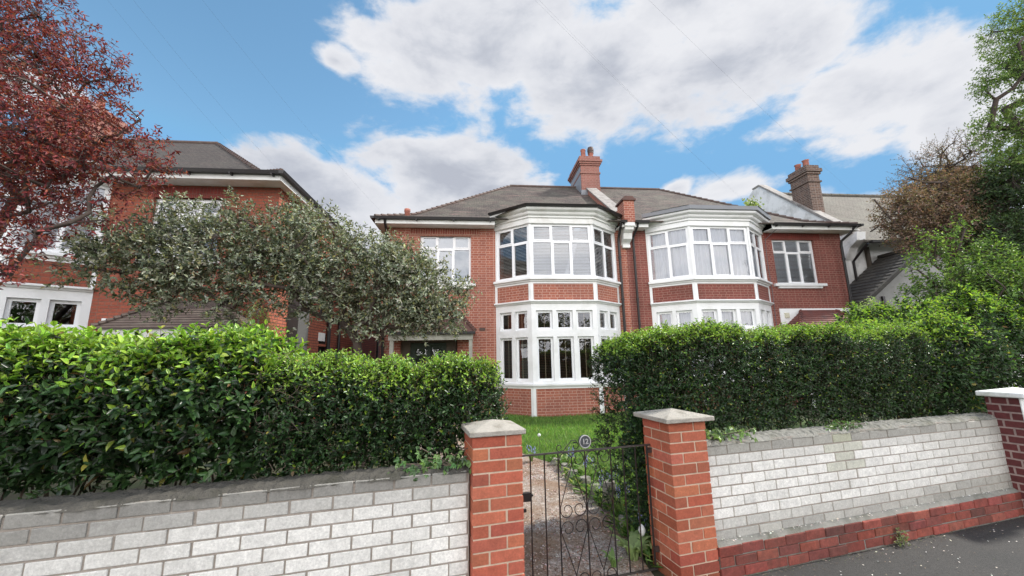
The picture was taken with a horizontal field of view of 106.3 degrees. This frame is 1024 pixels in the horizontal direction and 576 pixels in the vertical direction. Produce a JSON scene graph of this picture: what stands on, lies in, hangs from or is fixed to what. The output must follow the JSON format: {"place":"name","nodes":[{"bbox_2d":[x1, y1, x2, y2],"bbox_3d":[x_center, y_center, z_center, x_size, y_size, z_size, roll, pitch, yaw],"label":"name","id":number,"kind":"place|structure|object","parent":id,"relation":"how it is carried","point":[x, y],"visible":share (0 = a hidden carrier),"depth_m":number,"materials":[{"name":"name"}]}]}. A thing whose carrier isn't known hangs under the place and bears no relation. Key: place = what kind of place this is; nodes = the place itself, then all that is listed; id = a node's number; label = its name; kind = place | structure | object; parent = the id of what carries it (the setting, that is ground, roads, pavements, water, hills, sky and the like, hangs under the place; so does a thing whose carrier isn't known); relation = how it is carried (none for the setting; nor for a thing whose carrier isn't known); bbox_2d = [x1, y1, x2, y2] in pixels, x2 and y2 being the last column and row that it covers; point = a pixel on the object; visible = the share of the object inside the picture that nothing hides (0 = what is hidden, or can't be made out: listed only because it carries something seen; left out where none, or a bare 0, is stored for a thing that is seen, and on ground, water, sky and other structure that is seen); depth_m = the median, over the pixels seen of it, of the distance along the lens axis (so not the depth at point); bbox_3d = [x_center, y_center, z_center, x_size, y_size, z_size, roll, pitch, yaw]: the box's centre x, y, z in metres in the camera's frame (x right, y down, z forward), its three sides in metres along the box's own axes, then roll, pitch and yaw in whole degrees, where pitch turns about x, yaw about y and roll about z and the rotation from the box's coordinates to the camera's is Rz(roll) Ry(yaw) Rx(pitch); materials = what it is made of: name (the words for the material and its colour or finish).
{"place":"outdoors","nodes":[
{"label":"outdoors","id":0,"kind":"place"},
{"bbox_2d":[0,397,992,575],"bbox_3d":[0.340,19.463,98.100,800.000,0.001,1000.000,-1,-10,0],"label":"ground","id":1,"kind":"structure","parent":0,"point":[13,496],"depth_m":5.25,"materials":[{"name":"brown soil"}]},
{"bbox_2d":[0,0,189,289],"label":"purple plum tree","id":2,"kind":"object","parent":1,"relation":"on","point":[49,156],"visible":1,"depth_m":4.61,"materials":[{"name":"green plant"}]},
{"bbox_2d":[0,316,319,500],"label":"privet hedge","id":3,"kind":"object","parent":1,"relation":"on","point":[79,416],"visible":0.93,"depth_m":2.22,"materials":[{"name":"green plant"}]},
{"bbox_2d":[0,97,382,448],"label":"brick house","id":4,"kind":"structure","parent":1,"relation":"on","point":[215,169],"depth_m":8.54,"materials":[{"name":"brick"}]},
{"bbox_2d":[0,177,17,244],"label":"window","id":5,"kind":"structure","parent":4,"relation":"in","point":[4,234],"depth_m":7.63,"materials":[{"name":"white plastic"}]},
{"bbox_2d":[2,298,40,325],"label":"window","id":6,"kind":"structure","parent":4,"relation":"in","point":[10,300],"depth_m":7.55,"materials":[{"name":"white plastic"}]},
{"bbox_2d":[0,180,111,411],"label":"bay window","id":7,"kind":"structure","parent":4,"relation":"in","point":[46,295],"depth_m":7.73,"materials":[{"name":"white paint"}]},
{"bbox_2d":[12,171,108,253],"bbox_3d":[-9.456,-1.525,8.094,1.163,1.620,0.068,9,-14,-43],"label":"window","id":8,"kind":"structure","parent":4,"relation":"in","point":[104,190],"depth_m":8.05,"materials":[{"name":"white plastic"}]},
{"bbox_2d":[46,300,81,326],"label":"window","id":9,"kind":"structure","parent":4,"relation":"in","point":[52,304],"depth_m":7.92,"materials":[{"name":"white plastic"}]},
{"bbox_2d":[148,199,221,258],"bbox_3d":[-7.351,-1.308,8.707,1.446,1.456,0.068,0,-10,-5],"label":"window","id":10,"kind":"structure","parent":4,"relation":"in","point":[161,200],"depth_m":8.79,"materials":[{"name":"white plastic"}]},
{"bbox_2d":[317,335,325,411],"bbox_3d":[-5.792,2.531,11.409,0.050,2.300,0.840,0,-10,-5],"label":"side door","id":11,"kind":"structure","parent":4,"relation":"in","point":[322,349],"depth_m":11.68,"materials":[{"name":"red"}]},
{"bbox_2d":[0,460,468,575],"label":"garden wall","id":12,"kind":"structure","parent":1,"relation":"on","point":[379,521],"depth_m":2.12,"materials":[{"name":"white brick"}]},
{"bbox_2d":[387,446,470,480],"bbox_3d":[-0.437,1.115,2.488,0.703,0.189,0.304,2,-11,-16],"label":"ivy","id":13,"kind":"object","parent":12,"relation":"on","point":[437,462],"visible":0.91,"depth_m":2.44,"materials":[{"name":"green plant"}]},
{"bbox_2d":[26,186,482,466],"bbox_3d":[-3.777,0.505,6.057,6.591,4.515,1.862,1,-10,-10],"label":"evergreen tree","id":14,"kind":"object","parent":1,"relation":"on","point":[411,307],"visible":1,"depth_m":5.92,"materials":[{"name":"green plant"}]},
{"bbox_2d":[238,300,281,398],"bbox_3d":[-3.414,1.362,5.061,0.519,2.450,0.580,-1,-10,0],"label":"climbing shrub","id":15,"kind":"object","parent":1,"relation":"on","point":[256,316],"visible":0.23,"depth_m":5.22,"materials":[{"name":"green plant"}]},
{"bbox_2d":[212,347,510,479],"bbox_3d":[-0.963,1.299,2.895,1.925,1.721,1.181,2,-11,-16],"label":"privet hedge","id":16,"kind":"object","parent":1,"relation":"on","point":[409,403],"visible":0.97,"depth_m":2.57,"materials":[{"name":"green plant"}]},
{"bbox_2d":[461,419,525,575],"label":"gate pillar","id":17,"kind":"structure","parent":1,"relation":"on","point":[493,452],"depth_m":2.42,"materials":[{"name":"brick"}]},
{"bbox_2d":[370,146,636,416],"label":"brick house","id":18,"kind":"structure","parent":1,"relation":"on","point":[543,318],"depth_m":11.47,"materials":[{"name":"brick"}]},
{"bbox_2d":[410,343,445,401],"bbox_3d":[-2.468,2.639,11.289,1.050,2.030,0.060,0,-10,-5],"label":"door","id":19,"kind":"structure","parent":18,"relation":"in","point":[418,350],"depth_m":11.40,"materials":[{"name":"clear glass"}]},
{"bbox_2d":[420,237,470,282],"bbox_3d":[-2.051,-0.871,11.876,1.546,1.546,0.068,0,-10,-5],"label":"window","id":20,"kind":"structure","parent":18,"relation":"in","point":[459,248],"depth_m":11.93,"materials":[{"name":"white glass"}]},
{"bbox_2d":[501,313,511,331],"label":"window","id":21,"kind":"structure","parent":18,"relation":"in","point":[503,315],"depth_m":11.49,"materials":[{"name":"white plastic"}]},
{"bbox_2d":[502,338,512,380],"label":"window","id":22,"kind":"structure","parent":18,"relation":"in","point":[504,370],"depth_m":11.30,"materials":[{"name":"white plastic"}]},
{"bbox_2d":[497,224,528,280],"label":"window","id":23,"kind":"structure","parent":18,"relation":"in","point":[512,244],"depth_m":11.66,"materials":[{"name":"white plastic"}]},
{"bbox_2d":[516,311,527,330],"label":"window","id":24,"kind":"structure","parent":18,"relation":"in","point":[518,327],"depth_m":11.21,"materials":[{"name":"white plastic"}]},
{"bbox_2d":[517,337,528,380],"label":"window","id":25,"kind":"structure","parent":18,"relation":"in","point":[519,343],"depth_m":11.01,"materials":[{"name":"white plastic"}]},
{"bbox_2d":[536,311,551,329],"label":"window","id":26,"kind":"structure","parent":18,"relation":"in","point":[548,327],"depth_m":11.03,"materials":[{"name":"white plastic"}]},
{"bbox_2d":[537,337,553,380],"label":"window","id":27,"kind":"structure","parent":18,"relation":"in","point":[551,360],"depth_m":10.83,"materials":[{"name":"white plastic"}]},
{"bbox_2d":[495,223,625,416],"bbox_3d":[1.471,0.873,11.430,3.898,5.520,0.925,0,-10,-5],"label":"bay window","id":28,"kind":"structure","parent":18,"relation":"in","point":[532,334],"depth_m":11.03,"materials":[{"name":"white paint"}]},
{"bbox_2d":[531,224,592,276],"bbox_3d":[1.467,-1.114,11.405,1.820,1.620,0.068,0,-10,-5],"label":"window","id":29,"kind":"structure","parent":18,"relation":"in","point":[553,266],"depth_m":11.41,"materials":[{"name":"white glass"}]},
{"bbox_2d":[556,310,572,328],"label":"window","id":30,"kind":"structure","parent":18,"relation":"in","point":[569,312],"depth_m":11.09,"materials":[{"name":"white plastic"}]},
{"bbox_2d":[557,337,574,380],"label":"window","id":31,"kind":"structure","parent":18,"relation":"in","point":[571,358],"depth_m":10.90,"materials":[{"name":"white plastic"}]},
{"bbox_2d":[576,310,592,328],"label":"window","id":32,"kind":"structure","parent":18,"relation":"in","point":[583,312],"depth_m":11.14,"materials":[{"name":"white plastic"}]},
{"bbox_2d":[578,336,594,379],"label":"window","id":33,"kind":"structure","parent":18,"relation":"in","point":[579,337],"depth_m":10.97,"materials":[{"name":"white plastic"}]},
{"bbox_2d":[600,311,606,329],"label":"window","id":34,"kind":"structure","parent":18,"relation":"in","point":[603,313],"depth_m":11.47,"materials":[{"name":"white plastic"}]},
{"bbox_2d":[593,226,615,280],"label":"window","id":35,"kind":"structure","parent":18,"relation":"in","point":[600,230],"depth_m":11.94,"materials":[{"name":"white plastic"}]},
{"bbox_2d":[601,336,609,378],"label":"window","id":36,"kind":"structure","parent":18,"relation":"in","point":[603,338],"depth_m":11.28,"materials":[{"name":"white plastic"}]},
{"bbox_2d":[610,312,615,329],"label":"window","id":37,"kind":"structure","parent":18,"relation":"in","point":[613,327],"depth_m":11.84,"materials":[{"name":"white plastic"}]},
{"bbox_2d":[617,514,631,528],"bbox_3d":[1.057,2.215,3.610,0.148,0.138,0.116,-1,-10,0],"label":"edging stone","id":38,"kind":"object","parent":1,"relation":"on","point":[621,516],"visible":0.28,"depth_m":3.59,"materials":[{"name":"grey stone"}]},
{"bbox_2d":[635,511,651,549],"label":"bluebell plant","id":39,"kind":"object","parent":1,"relation":"on","point":[645,533],"visible":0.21,"depth_m":3.18,"materials":[{"name":"green plant"}]},
{"bbox_2d":[633,408,719,575],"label":"gate pillar","id":40,"kind":"structure","parent":1,"relation":"on","point":[683,513],"depth_m":2.85,"materials":[{"name":"brick"}]},
{"bbox_2d":[522,435,659,575],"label":"iron gate","id":41,"kind":"structure","parent":40,"relation":"attached to","point":[584,441],"depth_m":2.85,"materials":[{"name":"black metal"}]},
{"bbox_2d":[573,187,865,407],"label":"brick house","id":42,"kind":"structure","parent":1,"relation":"on","point":[690,258],"depth_m":12.19,"materials":[{"name":"brick"}]},
{"bbox_2d":[541,2,742,199],"bbox_3d":[2.324,-5.553,9.286,22.194,1.275,0.002,9,-14,-43],"label":"telephone wire","id":43,"kind":"object","parent":42,"relation":"attached to","point":[609,71],"visible":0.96,"depth_m":9.15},
{"bbox_2d":[657,312,672,327],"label":"window","id":44,"kind":"structure","parent":42,"relation":"in","point":[667,316],"depth_m":11.97,"materials":[{"name":"white plastic"}]},
{"bbox_2d":[647,226,691,281],"bbox_3d":[4.974,-1.041,12.142,1.210,1.620,0.163,-7,-12,31],"label":"window","id":45,"kind":"structure","parent":42,"relation":"in","point":[672,260],"depth_m":12.12,"materials":[{"name":"white plastic"}]},
{"bbox_2d":[676,310,693,327],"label":"window","id":46,"kind":"structure","parent":42,"relation":"in","point":[686,316],"depth_m":11.69,"materials":[{"name":"white plastic"}]},
{"bbox_2d":[702,310,716,326],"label":"window","id":47,"kind":"structure","parent":42,"relation":"in","point":[711,313],"depth_m":11.54,"materials":[{"name":"white plastic"}]},
{"bbox_2d":[645,226,773,383],"bbox_3d":[6.439,0.870,11.894,4.078,5.520,0.928,0,-10,-5],"label":"bay window","id":48,"kind":"structure","parent":42,"relation":"in","point":[696,308],"depth_m":11.64,"materials":[{"name":"white paint"}]},
{"bbox_2d":[690,226,752,276],"bbox_3d":[6.436,-1.108,11.913,1.870,1.620,0.162,0,-10,-5],"label":"window","id":49,"kind":"structure","parent":42,"relation":"in","point":[717,251],"depth_m":11.92,"materials":[{"name":"white glass"}]},
{"bbox_2d":[721,309,735,327],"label":"window","id":50,"kind":"structure","parent":42,"relation":"in","point":[729,315],"depth_m":11.60,"materials":[{"name":"white plastic"}]},
{"bbox_2d":[740,309,755,326],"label":"window","id":51,"kind":"structure","parent":42,"relation":"in","point":[747,315],"depth_m":11.63,"materials":[{"name":"white plastic"}]},
{"bbox_2d":[742,196,763,209],"bbox_3d":[10.357,-3.447,16.468,0.827,1.008,0.702,-8,-12,33],"label":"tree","id":52,"kind":"object","parent":42,"relation":"attached to","point":[752,203],"visible":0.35,"depth_m":16.39,"materials":[{"name":"green plant"}]},
{"bbox_2d":[749,229,765,279],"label":"window","id":53,"kind":"structure","parent":42,"relation":"in","point":[752,234],"depth_m":12.42,"materials":[{"name":"white plastic"}]},
{"bbox_2d":[772,240,817,282],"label":"window","id":54,"kind":"structure","parent":42,"relation":"in","point":[801,249],"depth_m":12.97,"materials":[{"name":"white plastic"}]},
{"bbox_2d":[705,413,1023,575],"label":"garden wall","id":55,"kind":"structure","parent":1,"relation":"on","point":[775,481],"depth_m":3.27,"materials":[{"name":"white brick"}]},
{"bbox_2d":[704,426,757,442],"bbox_3d":[1.672,1.179,3.127,0.798,0.128,0.381,2,-11,-16],"label":"ivy","id":56,"kind":"object","parent":55,"relation":"on","point":[718,434],"visible":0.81,"depth_m":3.06,"materials":[{"name":"green plant"}]},
{"bbox_2d":[825,419,867,430],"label":"ivy","id":57,"kind":"object","parent":55,"relation":"on","point":[835,424],"visible":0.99,"depth_m":3.42,"materials":[{"name":"green plant"}]},
{"bbox_2d":[745,159,1023,397],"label":"rendered house","id":58,"kind":"structure","parent":1,"relation":"on","point":[873,270],"depth_m":15.02,"materials":[{"name":"paint"}]},
{"bbox_2d":[653,4,866,204],"bbox_3d":[4.943,-5.098,8.777,25.509,2.602,0.002,6,-13,-34],"label":"telephone wire","id":59,"kind":"object","parent":58,"relation":"attached to","point":[740,88],"visible":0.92,"depth_m":8.94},
{"bbox_2d":[876,127,1006,273],"bbox_3d":[12.610,-0.788,10.771,4.066,8.176,2.179,-1,-10,0],"label":"bare tree","id":60,"kind":"object","parent":1,"relation":"on","point":[949,163],"visible":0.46,"depth_m":11.14,"materials":[{"name":"brown plant"}]},
{"bbox_2d":[866,164,1022,413],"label":"copper maple","id":61,"kind":"object","parent":1,"relation":"on","point":[933,207],"visible":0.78,"depth_m":9.81,"materials":[{"name":"brown plant"}]},
{"bbox_2d":[894,211,1023,387],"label":"bright shrub","id":62,"kind":"object","parent":1,"relation":"on","point":[994,277],"visible":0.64,"depth_m":6.03,"materials":[{"name":"green plant"}]},
{"bbox_2d":[948,160,1023,290],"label":"dark tree","id":63,"kind":"object","parent":1,"relation":"on","point":[1014,230],"visible":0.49,"depth_m":9.32,"materials":[{"name":"green plant"}]},
{"bbox_2d":[958,0,1023,192],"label":"tall tree","id":64,"kind":"object","parent":1,"relation":"on","point":[1012,66],"visible":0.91,"depth_m":10.11,"materials":[{"name":"green plant"}]},
{"bbox_2d":[0,0,1023,264],"label":"sky","id":65,"kind":"structure","parent":0,"point":[422,104],"materials":[{"name":"blue"}]},
{"bbox_2d":[390,423,653,575],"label":"path","id":66,"kind":"structure","parent":0,"point":[538,501],"depth_m":3.55,"materials":[{"name":"beige gravel"}]},
{"bbox_2d":[527,445,535,461],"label":"bluebell plant","id":67,"kind":"object","parent":66,"relation":"on","point":[531,450],"visible":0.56,"depth_m":5.96,"materials":[{"name":"blue plant"}]},
{"bbox_2d":[601,524,650,567],"bbox_3d":[0.912,2.035,3.041,0.479,0.247,0.300,3,-11,-22],"label":"leafy plant","id":68,"kind":"object","parent":66,"relation":"on","point":[635,545],"visible":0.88,"depth_m":3.08,"materials":[{"name":"green plant"}]},
{"bbox_2d":[510,411,824,523],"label":"lawn","id":69,"kind":"structure","parent":0,"point":[802,424],"depth_m":7.59,"materials":[{"name":"green plant"}]},
{"bbox_2d":[462,411,643,513],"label":"grass","id":70,"kind":"structure","parent":69,"relation":"on","point":[532,427],"depth_m":8.01,"materials":[{"name":"green plant"}]},
{"bbox_2d":[551,457,560,465],"bbox_3d":[0.677,2.620,5.773,0.199,0.127,0.155,-1,-10,0],"label":"edging stone","id":71,"kind":"object","parent":69,"relation":"on","point":[553,462],"visible":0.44,"depth_m":5.72,"materials":[{"name":"grey stone"}]},
{"bbox_2d":[561,463,570,472],"bbox_3d":[0.769,2.552,5.431,0.168,0.135,0.141,-1,-10,0],"label":"edging stone","id":72,"kind":"object","parent":69,"relation":"on","point":[562,468],"visible":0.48,"depth_m":5.39,"materials":[{"name":"grey stone"}]},
{"bbox_2d":[561,447,574,464],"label":"bluebell plant","id":73,"kind":"object","parent":69,"relation":"on","point":[569,459],"visible":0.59,"depth_m":5.58,"materials":[{"name":"green plant"}]},
{"bbox_2d":[567,469,577,480],"bbox_3d":[0.816,2.483,5.086,0.175,0.146,0.143,-1,-10,0],"label":"edging stone","id":74,"kind":"object","parent":69,"relation":"on","point":[575,470],"visible":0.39,"depth_m":5.05,"materials":[{"name":"grey stone"}]},
{"bbox_2d":[577,475,590,488],"bbox_3d":[0.902,2.417,4.760,0.184,0.155,0.144,-1,-10,0],"label":"edging stone","id":75,"kind":"object","parent":69,"relation":"on","point":[588,478],"visible":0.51,"depth_m":4.73,"materials":[{"name":"grey stone"}]},
{"bbox_2d":[577,455,596,477],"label":"bluebell plant","id":76,"kind":"object","parent":69,"relation":"on","point":[589,473],"visible":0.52,"depth_m":5.01,"materials":[{"name":"green plant"}]},
{"bbox_2d":[590,483,600,499],"bbox_3d":[0.973,2.351,4.430,0.157,0.164,0.135,-1,-10,0],"label":"edging stone","id":77,"kind":"object","parent":69,"relation":"on","point":[594,489],"visible":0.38,"depth_m":4.40,"materials":[{"name":"grey stone"}]},
{"bbox_2d":[543,451,662,567],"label":"weeds","id":78,"kind":"object","parent":69,"relation":"on","point":[622,531],"visible":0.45,"depth_m":4.25,"materials":[{"name":"green plant"}]},
{"bbox_2d":[592,470,617,498],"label":"bluebell plant","id":79,"kind":"object","parent":69,"relation":"on","point":[599,486],"visible":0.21,"depth_m":4.33,"materials":[{"name":"green plant"}]},
{"bbox_2d":[602,479,616,513],"bbox_3d":[1.034,2.211,4.088,0.177,0.316,0.137,-1,-10,0],"label":"edging stone","id":80,"kind":"object","parent":69,"relation":"on","point":[604,489],"visible":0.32,"depth_m":4.05,"materials":[{"name":"grey stone"}]},
{"bbox_2d":[605,465,625,494],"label":"bluebell plant","id":81,"kind":"object","parent":69,"relation":"on","point":[609,475],"visible":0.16,"depth_m":4.42,"materials":[{"name":"green plant"}]},
{"bbox_2d":[608,482,632,514],"bbox_3d":[1.096,2.107,3.788,0.380,0.371,0.352,-1,-10,0],"label":"bluebell plant","id":82,"kind":"object","parent":69,"relation":"on","point":[621,504],"visible":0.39,"depth_m":3.80,"materials":[{"name":"green plant"}]},
{"bbox_2d":[586,316,941,538],"bbox_3d":[2.787,1.367,4.325,3.971,1.971,1.740,2,-11,-16],"label":"privet hedge","id":83,"kind":"object","parent":69,"relation":"on","point":[656,359],"visible":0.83,"depth_m":3.73,"materials":[{"name":"green plant"}]},
{"bbox_2d":[837,296,908,418],"bbox_3d":[5.668,1.343,5.847,1.207,2.459,0.733,-1,-10,0],"label":"pale shrub","id":84,"kind":"object","parent":69,"relation":"on","point":[870,303],"visible":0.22,"depth_m":5.98,"materials":[{"name":"green plant"}]},
{"bbox_2d":[789,283,1023,423],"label":"garden bush","id":85,"kind":"object","parent":69,"relation":"on","point":[961,377],"visible":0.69,"depth_m":4.58,"materials":[{"name":"green plant"}]},
{"bbox_2d":[751,517,1023,575],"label":"pavement","id":86,"kind":"structure","parent":0,"point":[990,555],"depth_m":3.01,"materials":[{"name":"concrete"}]},
{"bbox_2d":[458,441,1021,575],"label":"fallen petals","id":87,"kind":"object","parent":86,"relation":"on","point":[551,524],"visible":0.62,"depth_m":3.34,"materials":[{"name":"plant"}]},
{"bbox_2d":[890,527,910,547],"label":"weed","id":88,"kind":"object","parent":86,"relation":"on","point":[900,537],"visible":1,"depth_m":3.22,"materials":[{"name":"green plant"}]},
{"bbox_2d":[975,387,1023,508],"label":"end pillar","id":89,"kind":"structure","parent":86,"relation":"on","point":[1005,407],"depth_m":3.85,"materials":[{"name":"brick"}]}
]}

